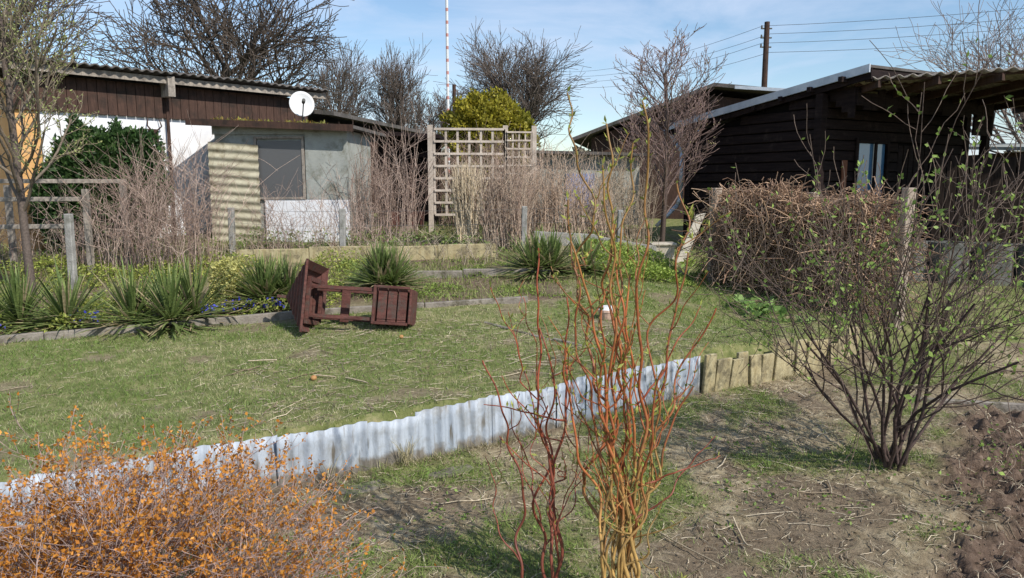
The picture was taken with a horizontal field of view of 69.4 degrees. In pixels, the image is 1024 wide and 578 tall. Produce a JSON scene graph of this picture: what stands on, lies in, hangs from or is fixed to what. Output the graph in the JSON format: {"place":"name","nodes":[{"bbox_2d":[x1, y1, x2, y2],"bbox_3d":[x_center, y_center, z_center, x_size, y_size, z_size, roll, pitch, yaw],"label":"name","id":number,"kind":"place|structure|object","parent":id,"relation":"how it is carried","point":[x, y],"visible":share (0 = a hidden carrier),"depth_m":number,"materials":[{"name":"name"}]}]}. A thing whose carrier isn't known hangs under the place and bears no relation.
{"place":"outdoors","nodes":[
{"label":"outdoors","id":0,"kind":"place"},
{"bbox_2d":[310,375,316,380],"bbox_3d":[-1.350,0.605,5.033,0.044,0.037,0.044,0,8,0],"label":"fallen apple","id":1,"kind":"object","parent":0,"point":[313,377],"visible":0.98,"depth_m":5.02,"materials":[{"name":"orange food"}]},
{"bbox_2d":[0,194,1023,577],"bbox_3d":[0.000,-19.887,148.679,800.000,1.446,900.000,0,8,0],"label":"ground","id":2,"kind":"structure","parent":0,"point":[970,552],"depth_m":4.43,"materials":[{"name":"green plant"}]},
{"bbox_2d":[0,78,49,251],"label":"apricot wall","id":3,"kind":"structure","parent":2,"relation":"on","point":[4,124],"depth_m":9.63,"materials":[{"name":"paint"}]},
{"bbox_2d":[0,166,65,278],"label":"dry shrub","id":4,"kind":"object","parent":2,"relation":"on","point":[3,236],"visible":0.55,"depth_m":8.89,"materials":[{"name":"brown plant"}]},
{"bbox_2d":[0,260,89,339],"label":"yucca plant","id":5,"kind":"object","parent":2,"relation":"on","point":[16,295],"visible":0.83,"depth_m":6.28,"materials":[{"name":"green plant"}]},
{"bbox_2d":[0,0,101,294],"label":"young fruit tree","id":6,"kind":"object","parent":2,"relation":"on","point":[15,148],"visible":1,"depth_m":7.10,"materials":[{"name":"brown plant"}]},
{"bbox_2d":[0,179,130,274],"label":"wooden rail fence","id":7,"kind":"object","parent":2,"relation":"on","point":[10,226],"visible":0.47,"depth_m":8.32,"materials":[{"name":"grey wood"}]},
{"bbox_2d":[0,0,138,63],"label":"bare tree","id":8,"kind":"object","parent":2,"relation":"on","point":[48,6],"visible":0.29,"depth_m":23.30,"materials":[{"name":"brown plant"}]},
{"bbox_2d":[63,214,77,289],"bbox_3d":[-4.545,-0.334,7.628,0.080,0.880,0.070,0,8,0],"label":"concrete fence post","id":9,"kind":"object","parent":2,"relation":"on","point":[70,240],"visible":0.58,"depth_m":7.59,"materials":[{"name":"grey concrete"}]},
{"bbox_2d":[41,174,151,271],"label":"dry shrub","id":10,"kind":"object","parent":2,"relation":"on","point":[83,234],"visible":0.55,"depth_m":8.58,"materials":[{"name":"brown plant"}]},
{"bbox_2d":[26,113,173,250],"bbox_3d":[-5.384,-1.373,9.691,1.740,1.833,0.858,-4,9,-29],"label":"climbing evergreen hedge","id":11,"kind":"object","parent":2,"relation":"on","point":[109,137],"visible":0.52,"depth_m":9.44,"materials":[{"name":"green plant"}]},
{"bbox_2d":[0,249,253,339],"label":"yucca plant","id":12,"kind":"object","parent":2,"relation":"on","point":[169,304],"visible":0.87,"depth_m":6.32,"materials":[{"name":"green plant"}]},
{"bbox_2d":[40,111,214,248],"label":"walls","id":13,"kind":"structure","parent":2,"relation":"on","point":[181,131],"depth_m":10.97,"materials":[{"name":"white paint"}]},
{"bbox_2d":[147,117,161,142],"bbox_3d":[-5.156,-2.295,10.649,0.080,0.381,0.219,7,11,42],"label":"antler trophy","id":14,"kind":"object","parent":13,"relation":"attached to","point":[155,131],"visible":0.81,"depth_m":10.67,"materials":[{"name":"white"}]},
{"bbox_2d":[10,71,307,122],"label":"wood cladding","id":15,"kind":"structure","parent":13,"relation":"attached to","point":[107,97],"depth_m":10.60,"materials":[{"name":"brown wood"}]},
{"bbox_2d":[0,61,325,98],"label":"eaves board","id":16,"kind":"object","parent":15,"relation":"attached to","point":[168,83],"visible":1,"depth_m":10.54,"materials":[{"name":"brown wood"}]},
{"bbox_2d":[0,55,328,96],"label":"corrugated roof","id":17,"kind":"structure","parent":13,"relation":"on","point":[192,76],"depth_m":11.01,"materials":[{"name":"grey metal"}]},
{"bbox_2d":[165,98,175,233],"bbox_3d":[-5.006,-1.778,10.857,0.046,2.100,0.046,3,9,22],"label":"downpipe","id":18,"kind":"object","parent":13,"relation":"attached to","point":[168,121],"visible":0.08,"depth_m":10.77,"materials":[{"name":"brown metal"}]},
{"bbox_2d":[0,296,284,327],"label":"blue flowers","id":19,"kind":"object","parent":2,"relation":"on","point":[264,306],"visible":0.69,"depth_m":6.75,"materials":[{"name":"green plant"}]},
{"bbox_2d":[44,111,297,280],"bbox_3d":[-4.004,-1.113,8.532,1.964,1.899,2.472,6,10,34],"label":"dry shrub","id":20,"kind":"object","parent":2,"relation":"on","point":[171,236],"visible":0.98,"depth_m":8.39,"materials":[{"name":"brown plant"}]},
{"bbox_2d":[0,248,366,334],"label":"ground cover plants","id":21,"kind":"object","parent":2,"relation":"on","point":[47,260],"visible":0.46,"depth_m":7.98,"materials":[{"name":"green plant"}]},
{"bbox_2d":[35,0,361,115],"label":"bare tree","id":22,"kind":"object","parent":2,"relation":"on","point":[253,57],"visible":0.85,"depth_m":22.74,"materials":[{"name":"brown plant"}]},
{"bbox_2d":[0,392,448,577],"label":"orange leaved spirea","id":23,"kind":"object","parent":2,"relation":"on","point":[53,550],"visible":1,"depth_m":2.32,"materials":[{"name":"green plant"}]},
{"bbox_2d":[205,255,247,308],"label":"variegated shrub","id":24,"kind":"object","parent":2,"relation":"on","point":[231,265],"visible":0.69,"depth_m":7.11,"materials":[{"name":"yellow plant"}]},
{"bbox_2d":[227,208,235,253],"bbox_3d":[-3.595,-0.693,9.496,0.080,0.700,0.070,0,8,0],"label":"concrete fence post","id":25,"kind":"object","parent":2,"relation":"on","point":[232,226],"visible":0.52,"depth_m":9.46,"materials":[{"name":"grey concrete"}]},
{"bbox_2d":[234,208,610,241],"bbox_3d":[-1.077,-0.802,9.410,5.030,0.446,0.442,0,8,-3],"label":"wire fence","id":26,"kind":"object","parent":25,"relation":"attached to","point":[448,210],"visible":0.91,"depth_m":9.41,"materials":[{"name":"grey metal"}]},
{"bbox_2d":[0,296,527,343],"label":"garden bed edging","id":27,"kind":"object","parent":2,"relation":"on","point":[247,319],"visible":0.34,"depth_m":6.50,"materials":[{"name":"concrete"}]},
{"bbox_2d":[213,247,333,313],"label":"yucca plant","id":28,"kind":"object","parent":2,"relation":"on","point":[268,280],"visible":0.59,"depth_m":7.00,"materials":[{"name":"green plant"}]},
{"bbox_2d":[185,114,385,241],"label":"garden shed","id":29,"kind":"structure","parent":2,"relation":"on","point":[276,145],"depth_m":10.34,"materials":[{"name":"white paint"}]},
{"bbox_2d":[253,136,305,198],"bbox_3d":[-3.245,-1.693,10.343,0.715,0.870,0.030,1,8,4],"label":"window frame","id":30,"kind":"structure","parent":29,"relation":"in","point":[255,138],"depth_m":10.29,"materials":[{"name":"grey wood"}]},
{"bbox_2d":[257,141,302,196],"bbox_3d":[-3.242,-1.677,10.354,0.640,0.780,0.025,1,8,4],"label":"window pane","id":31,"kind":"structure","parent":29,"relation":"in","point":[276,154],"depth_m":10.34,"materials":[{"name":"grey glass"}]},
{"bbox_2d":[289,91,314,122],"bbox_3d":[-2.928,-2.490,10.457,0.350,0.622,0.317,6,10,36],"label":"satellite dish","id":32,"kind":"object","parent":29,"relation":"on","point":[301,103],"visible":1,"depth_m":10.51,"materials":[{"name":"metal"}]},
{"bbox_2d":[277,258,328,332],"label":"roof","id":33,"kind":"structure","parent":2,"relation":"on","point":[295,296],"depth_m":6.26,"materials":[{"name":"red wood"}]},
{"bbox_2d":[227,169,396,248],"bbox_3d":[-2.536,-1.018,9.659,2.165,1.123,1.048,0,8,0],"label":"dry shrub","id":34,"kind":"object","parent":2,"relation":"on","point":[267,216],"visible":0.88,"depth_m":9.59,"materials":[{"name":"brown plant"}]},
{"bbox_2d":[303,276,372,324],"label":"posts","id":35,"kind":"object","parent":2,"relation":"on","point":[346,291],"visible":0.85,"depth_m":6.24,"materials":[{"name":"red wood"}]},
{"bbox_2d":[300,33,382,117],"bbox_3d":[-8.220,-8.265,34.923,4.469,7.568,4.246,0,8,0],"label":"bare tree","id":36,"kind":"object","parent":2,"relation":"on","point":[344,84],"visible":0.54,"depth_m":34.71,"materials":[{"name":"brown plant"}]},
{"bbox_2d":[339,209,345,245],"bbox_3d":[-2.095,-0.632,9.151,0.080,0.720,0.070,0,8,0],"label":"concrete fence post","id":37,"kind":"object","parent":2,"relation":"on","point":[342,227],"visible":0.58,"depth_m":9.11,"materials":[{"name":"grey concrete"}]},
{"bbox_2d":[35,224,652,256],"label":"ground cover plants","id":38,"kind":"object","parent":2,"relation":"on","point":[449,241],"visible":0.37,"depth_m":9.92,"materials":[{"name":"green plant"}]},
{"bbox_2d":[0,213,692,272],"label":"dry stems","id":39,"kind":"object","parent":2,"relation":"on","point":[405,231],"visible":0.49,"depth_m":9.24,"materials":[{"name":"beige plant"}]},
{"bbox_2d":[309,121,386,212],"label":"walls","id":40,"kind":"structure","parent":2,"relation":"on","point":[372,148],"depth_m":15.23,"materials":[{"name":"black wood"}]},
{"bbox_2d":[308,109,435,133],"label":"roof","id":41,"kind":"structure","parent":40,"relation":"on","point":[315,115],"depth_m":14.75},
{"bbox_2d":[0,356,699,539],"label":"corrugated metal edging","id":42,"kind":"object","parent":2,"relation":"on","point":[371,444],"visible":0.45,"depth_m":4.35,"materials":[{"name":"grey metal"}]},
{"bbox_2d":[236,243,495,263],"bbox_3d":[-1.749,-0.385,9.049,3.121,0.316,0.070,-1,8,-7],"label":"board edging","id":43,"kind":"object","parent":2,"relation":"on","point":[426,252],"visible":0.43,"depth_m":9.01,"materials":[{"name":"brown wood"}]},
{"bbox_2d":[334,237,441,294],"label":"yucca plant","id":44,"kind":"object","parent":2,"relation":"on","point":[382,266],"visible":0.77,"depth_m":7.52,"materials":[{"name":"green plant"}]},
{"bbox_2d":[319,93,468,242],"bbox_3d":[-1.634,-1.699,10.565,2.148,2.069,1.742,0,8,0],"label":"dry shrub","id":45,"kind":"object","parent":2,"relation":"on","point":[388,202],"visible":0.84,"depth_m":10.54,"materials":[{"name":"brown plant"}]},
{"bbox_2d":[371,285,417,325],"bbox_3d":[-1.003,0.153,6.341,0.355,0.414,0.412,0,8,0],"label":"base box","id":46,"kind":"object","parent":2,"relation":"on","point":[394,305],"visible":0.95,"depth_m":6.20,"materials":[{"name":"red wood"}]},
{"bbox_2d":[359,35,443,130],"bbox_3d":[-5.439,-8.417,36.025,4.000,7.545,4.766,-5,10,-33],"label":"bare tree","id":47,"kind":"object","parent":2,"relation":"on","point":[394,88],"visible":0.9,"depth_m":34.95,"materials":[{"name":"brown plant"}]},
{"bbox_2d":[3,369,808,542],"bbox_3d":[-0.345,0.956,4.472,6.760,0.140,0.259,-5,9,-31],"label":"edge straw","id":48,"kind":"object","parent":2,"relation":"on","point":[434,456],"visible":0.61,"depth_m":4.44,"materials":[{"name":"beige plant"}]},
{"bbox_2d":[377,131,444,227],"bbox_3d":[-1.725,-1.790,12.523,1.150,1.660,1.500,0,8,0],"label":"dark garden pergola","id":49,"kind":"object","parent":2,"relation":"on","point":[423,144],"visible":0.41,"depth_m":12.64,"materials":[{"name":"brown wood"}]},
{"bbox_2d":[0,272,840,479],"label":"lawn grass","id":50,"kind":"structure","parent":2,"relation":"on","point":[31,373],"depth_m":5.42,"materials":[{"name":"green plant"}]},
{"bbox_2d":[408,83,471,155],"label":"bare tree","id":51,"kind":"object","parent":2,"relation":"on","point":[443,107],"visible":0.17,"depth_m":40.29,"materials":[{"name":"brown plant"}]},
{"bbox_2d":[445,0,449,198],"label":"striped flagpole","id":52,"kind":"object","parent":2,"relation":"on","point":[447,57],"visible":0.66,"depth_m":21.27,"materials":[{"name":"white metal"}]},
{"bbox_2d":[326,256,571,298],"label":"ground cover plants","id":53,"kind":"object","parent":2,"relation":"on","point":[453,284],"visible":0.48,"depth_m":7.67,"materials":[{"name":"green plant"}]},
{"bbox_2d":[452,84,456,187],"bbox_3d":[-1.600,-3.987,20.646,0.111,3.350,0.111,3,9,22],"label":"wooden post","id":54,"kind":"object","parent":2,"relation":"on","point":[453,91],"visible":0.35,"depth_m":20.43,"materials":[{"name":"wood"}]},
{"bbox_2d":[435,160,490,243],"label":"reed clump","id":55,"kind":"object","parent":2,"relation":"on","point":[464,218],"visible":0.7,"depth_m":9.87,"materials":[{"name":"beige plant"}]},
{"bbox_2d":[405,268,551,277],"bbox_3d":[-0.477,-0.129,8.212,1.845,0.194,0.050,0,8,-2],"label":"garden bed edging","id":56,"kind":"object","parent":2,"relation":"on","point":[490,272],"visible":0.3,"depth_m":8.18,"materials":[{"name":"concrete"}]},
{"bbox_2d":[427,125,536,231],"bbox_3d":[-0.449,-1.648,11.370,1.669,1.700,0.091,-1,8,-6],"label":"wooden trellis","id":57,"kind":"object","parent":2,"relation":"on","point":[433,202],"visible":0.51,"depth_m":11.28,"materials":[{"name":"brown wood"}]},
{"bbox_2d":[438,86,541,210],"bbox_3d":[-0.436,-2.861,15.274,2.108,2.615,1.548,-4,9,-24],"label":"golden conifer","id":58,"kind":"object","parent":2,"relation":"on","point":[496,110],"visible":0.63,"depth_m":14.81,"materials":[{"name":"yellow plant"}]},
{"bbox_2d":[418,123,573,226],"bbox_3d":[-0.338,-1.954,12.395,2.762,1.802,2.042,0,8,0],"label":"dry shrub","id":59,"kind":"object","parent":2,"relation":"on","point":[443,219],"visible":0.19,"depth_m":12.29,"materials":[{"name":"brown plant"}]},
{"bbox_2d":[316,375,684,483],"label":"straw tufts","id":60,"kind":"object","parent":2,"relation":"on","point":[405,457],"visible":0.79,"depth_m":4.29,"materials":[{"name":"beige plant"}]},
{"bbox_2d":[448,130,561,250],"bbox_3d":[-0.061,-1.291,9.806,1.588,1.568,1.636,5,9,32],"label":"reed clump","id":61,"kind":"object","parent":2,"relation":"on","point":[491,217],"visible":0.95,"depth_m":9.79,"materials":[{"name":"beige plant"}]},
{"bbox_2d":[0,276,1023,577],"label":"plant litter","id":62,"kind":"object","parent":2,"relation":"on","point":[654,328],"visible":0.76,"depth_m":4.41,"materials":[{"name":"beige plant"}]},
{"bbox_2d":[0,220,1023,338],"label":"ground cover plants","id":63,"kind":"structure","parent":2,"relation":"on","point":[472,292],"depth_m":8.13,"materials":[{"name":"green plant"}]},
{"bbox_2d":[3,305,1023,577],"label":"fallen leaves","id":64,"kind":"object","parent":2,"relation":"on","point":[703,485],"visible":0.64,"depth_m":3.98,"materials":[{"name":"brown plant"}]},
{"bbox_2d":[433,22,596,149],"bbox_3d":[0.227,-8.599,35.252,8.272,8.124,6.338,6,10,38],"label":"bare tree","id":65,"kind":"object","parent":2,"relation":"on","point":[536,87],"visible":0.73,"depth_m":34.08,"materials":[{"name":"brown plant"}]},
{"bbox_2d":[521,206,526,252],"bbox_3d":[0.155,-0.711,9.493,0.080,0.700,0.070,0,8,0],"label":"concrete fence post","id":66,"kind":"object","parent":2,"relation":"on","point":[524,220],"visible":0.58,"depth_m":9.44,"materials":[{"name":"grey concrete"}]},
{"bbox_2d":[487,223,633,278],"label":"yucca plant","id":67,"kind":"object","parent":2,"relation":"on","point":[550,253],"visible":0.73,"depth_m":8.24,"materials":[{"name":"green plant"}]},
{"bbox_2d":[485,131,643,240],"bbox_3d":[0.706,-1.478,10.739,2.149,1.699,1.679,-5,9,-30],"label":"reed clump","id":68,"kind":"object","parent":2,"relation":"on","point":[555,199],"visible":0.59,"depth_m":10.63,"materials":[{"name":"beige plant"}]},
{"bbox_2d":[484,322,644,367],"bbox_3d":[0.350,0.472,5.977,1.668,0.210,0.066,8,11,43],"label":"lawn edging","id":69,"kind":"object","parent":2,"relation":"on","point":[526,333],"visible":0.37,"depth_m":6.07,"materials":[{"name":"concrete"}]},
{"bbox_2d":[526,150,646,224],"bbox_3d":[1.300,-1.892,13.821,2.100,1.300,1.900,0,8,0],"label":"blue grey hut","id":70,"kind":"object","parent":2,"relation":"on","point":[598,166],"visible":0.14,"depth_m":13.03,"materials":[{"name":"wood"}]},
{"bbox_2d":[534,231,656,250],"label":"concrete wall","id":71,"kind":"structure","parent":2,"relation":"on","point":[654,248],"depth_m":10.14,"materials":[{"name":"grey concrete"}]},
{"bbox_2d":[598,305,612,319],"bbox_3d":[0.850,0.211,6.644,0.160,0.120,0.160,0,8,0],"label":"flower pot","id":72,"kind":"object","parent":2,"relation":"on","point":[605,313],"visible":0.48,"depth_m":6.59,"materials":[{"name":"beige ceramic"}]},
{"bbox_2d":[482,85,731,577],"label":"corkscrew willow","id":73,"kind":"object","parent":2,"relation":"on","point":[626,507],"visible":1,"depth_m":2.70,"materials":[{"name":"orange plant"}]},
{"bbox_2d":[565,135,669,243],"bbox_3d":[1.552,-1.405,10.969,1.659,1.699,1.436,0,8,0],"label":"dry shrub","id":74,"kind":"object","parent":2,"relation":"on","point":[631,222],"visible":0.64,"depth_m":10.83,"materials":[{"name":"brown plant"}]},
{"bbox_2d":[616,210,622,243],"bbox_3d":[1.425,-0.687,9.800,0.080,0.720,0.070,0,8,0],"label":"concrete fence post","id":75,"kind":"object","parent":2,"relation":"on","point":[619,217],"visible":0.5,"depth_m":9.74,"materials":[{"name":"grey concrete"}]},
{"bbox_2d":[587,237,738,287],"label":"ground cover plants","id":76,"kind":"object","parent":2,"relation":"on","point":[655,268],"visible":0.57,"depth_m":8.81,"materials":[{"name":"green plant"}]},
{"bbox_2d":[649,242,676,258],"bbox_3d":[2.130,-0.544,10.502,0.360,0.230,0.310,0,8,0],"label":"white crate","id":77,"kind":"object","parent":2,"relation":"on","point":[663,245],"visible":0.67,"depth_m":10.37,"materials":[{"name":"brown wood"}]},
{"bbox_2d":[600,22,731,241],"bbox_3d":[2.269,-2.252,11.131,1.836,3.465,2.474,0,8,0],"label":"bare fruit tree","id":78,"kind":"object","parent":2,"relation":"on","point":[665,148],"visible":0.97,"depth_m":11.19,"materials":[{"name":"brown plant"}]},
{"bbox_2d":[328,388,1023,577],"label":"weeds","id":79,"kind":"object","parent":2,"relation":"on","point":[732,526],"visible":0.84,"depth_m":3.79,"materials":[{"name":"green plant"}]},
{"bbox_2d":[572,83,785,218],"bbox_3d":[4.850,-3.487,19.565,5.882,3.060,6.217,2,8,12],"label":"brown gabled cabin","id":80,"kind":"object","parent":2,"relation":"on","point":[731,94],"visible":0.28,"depth_m":17.39,"materials":[{"name":"wood"}]},
{"bbox_2d":[677,213,705,262],"bbox_3d":[2.435,-0.692,10.092,0.458,0.679,0.081,-4,9,-26],"label":"leaning board","id":81,"kind":"object","parent":2,"relation":"on","point":[683,254],"visible":0.46,"depth_m":10.08,"materials":[{"name":"brown wood"}]},
{"bbox_2d":[441,145,1023,188],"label":"background hedge","id":82,"kind":"object","parent":2,"relation":"on","point":[573,148],"depth_m":33.15,"materials":[{"name":"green plant"}]},
{"bbox_2d":[760,21,771,86],"bbox_3d":[9.939,-6.998,29.317,0.408,6.900,0.257,4,9,28],"label":"utility pole","id":83,"kind":"object","parent":2,"relation":"on","point":[766,38],"visible":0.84,"depth_m":28.93,"materials":[{"name":"wood"}]},
{"bbox_2d":[554,8,1023,87],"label":"overhead wires","id":84,"kind":"object","parent":83,"relation":"attached to","point":[814,41],"visible":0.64,"depth_m":27.98,"materials":[{"name":"black metal"}]},
{"bbox_2d":[701,326,859,393],"bbox_3d":[2.218,0.601,6.069,1.741,0.455,0.110,-4,9,-27],"label":"plank edging","id":85,"kind":"object","parent":2,"relation":"on","point":[720,374],"visible":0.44,"depth_m":5.92,"materials":[{"name":"beige wood"}]},
{"bbox_2d":[721,288,876,325],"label":"broad leaf weeds","id":86,"kind":"object","parent":2,"relation":"on","point":[781,310],"visible":0.47,"depth_m":7.05,"materials":[{"name":"green plant"}]},
{"bbox_2d":[672,172,955,329],"bbox_3d":[3.040,-0.457,7.846,1.688,1.568,3.120,-5,9,-30],"label":"brushwood fence","id":87,"kind":"object","parent":2,"relation":"on","point":[783,210],"visible":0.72,"depth_m":7.65,"materials":[{"name":"brown plant"}]},
{"bbox_2d":[655,64,1023,252],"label":"dark wooden cabin","id":88,"kind":"object","parent":2,"relation":"on","point":[758,138],"visible":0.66,"depth_m":10.86,"materials":[{"name":"brown wood"}]},
{"bbox_2d":[856,143,884,206],"bbox_3d":[5.251,-1.633,10.901,0.630,1.000,0.030,-4,9,-28],"label":"window pane","id":89,"kind":"structure","parent":88,"relation":"in","point":[866,150],"depth_m":10.86,"materials":[{"name":"blue glass"}]},
{"bbox_2d":[893,145,929,239],"bbox_3d":[6.143,-1.275,11.441,0.760,1.840,0.030,-4,9,-28],"label":"door","id":90,"kind":"structure","parent":88,"relation":"in","point":[910,167],"depth_m":11.35,"materials":[{"name":"brown wood"}]},
{"bbox_2d":[664,0,1023,507],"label":"budding shrub","id":91,"kind":"object","parent":2,"relation":"on","point":[893,456],"visible":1,"depth_m":3.98,"materials":[{"name":"brown plant"}]},
{"bbox_2d":[883,239,927,280],"bbox_3d":[4.720,-0.328,8.891,0.420,0.520,0.420,0,8,0],"label":"concrete planter ring","id":92,"kind":"object","parent":2,"relation":"on","point":[921,268],"visible":0.06,"depth_m":8.70,"materials":[{"name":"grey concrete"}]},
{"bbox_2d":[926,241,970,283],"bbox_3d":[5.140,-0.297,8.744,0.420,0.520,0.420,0,8,0],"label":"concrete planter ring","id":93,"kind":"object","parent":2,"relation":"on","point":[959,245],"visible":0.4,"depth_m":8.55,"materials":[{"name":"grey concrete"}]},
{"bbox_2d":[874,0,1023,152],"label":"bare tree","id":94,"kind":"object","parent":2,"relation":"on","point":[1005,113],"visible":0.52,"depth_m":15.77,"materials":[{"name":"brown plant"}]},
{"bbox_2d":[920,397,1023,413],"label":"path edging","id":95,"kind":"object","parent":2,"relation":"on","point":[1003,407],"visible":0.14,"depth_m":5.37,"materials":[{"name":"concrete"}]},
{"bbox_2d":[930,153,1023,243],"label":"plank fence","id":96,"kind":"object","parent":2,"relation":"on","point":[956,169],"visible":0.39,"depth_m":9.65,"materials":[{"name":"grey wood"}]},
{"bbox_2d":[938,401,1023,577],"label":"soil crumbs","id":97,"kind":"object","parent":2,"relation":"on","point":[975,538],"visible":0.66,"depth_m":3.82,"materials":[{"name":"brown soil"}]},
{"bbox_2d":[969,242,1014,285],"bbox_3d":[5.580,-0.277,8.646,0.420,0.520,0.420,0,8,0],"label":"concrete planter ring","id":98,"kind":"object","parent":2,"relation":"on","point":[1003,266],"visible":0.3,"depth_m":8.46,"materials":[{"name":"grey concrete"}]},
{"bbox_2d":[964,143,1023,231],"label":"green roof shed","id":99,"kind":"structure","parent":2,"relation":"on","point":[1004,146],"depth_m":14.05,"materials":[{"name":"wood"}]},
{"bbox_2d":[1013,244,1023,286],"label":"concrete planter ring","id":100,"kind":"object","parent":2,"relation":"on","point":[1021,261],"visible":0.5,"depth_m":8.47,"materials":[{"name":"grey concrete"}]},
{"bbox_2d":[0,0,1023,179],"label":"sky","id":101,"kind":"structure","parent":0,"point":[611,25],"materials":[{"name":"blue"}]},
{"bbox_2d":[149,342,1023,577],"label":"rough grass","id":102,"kind":"structure","parent":0,"point":[567,546],"depth_m":4.01,"materials":[{"name":"green plant"}]}
]}

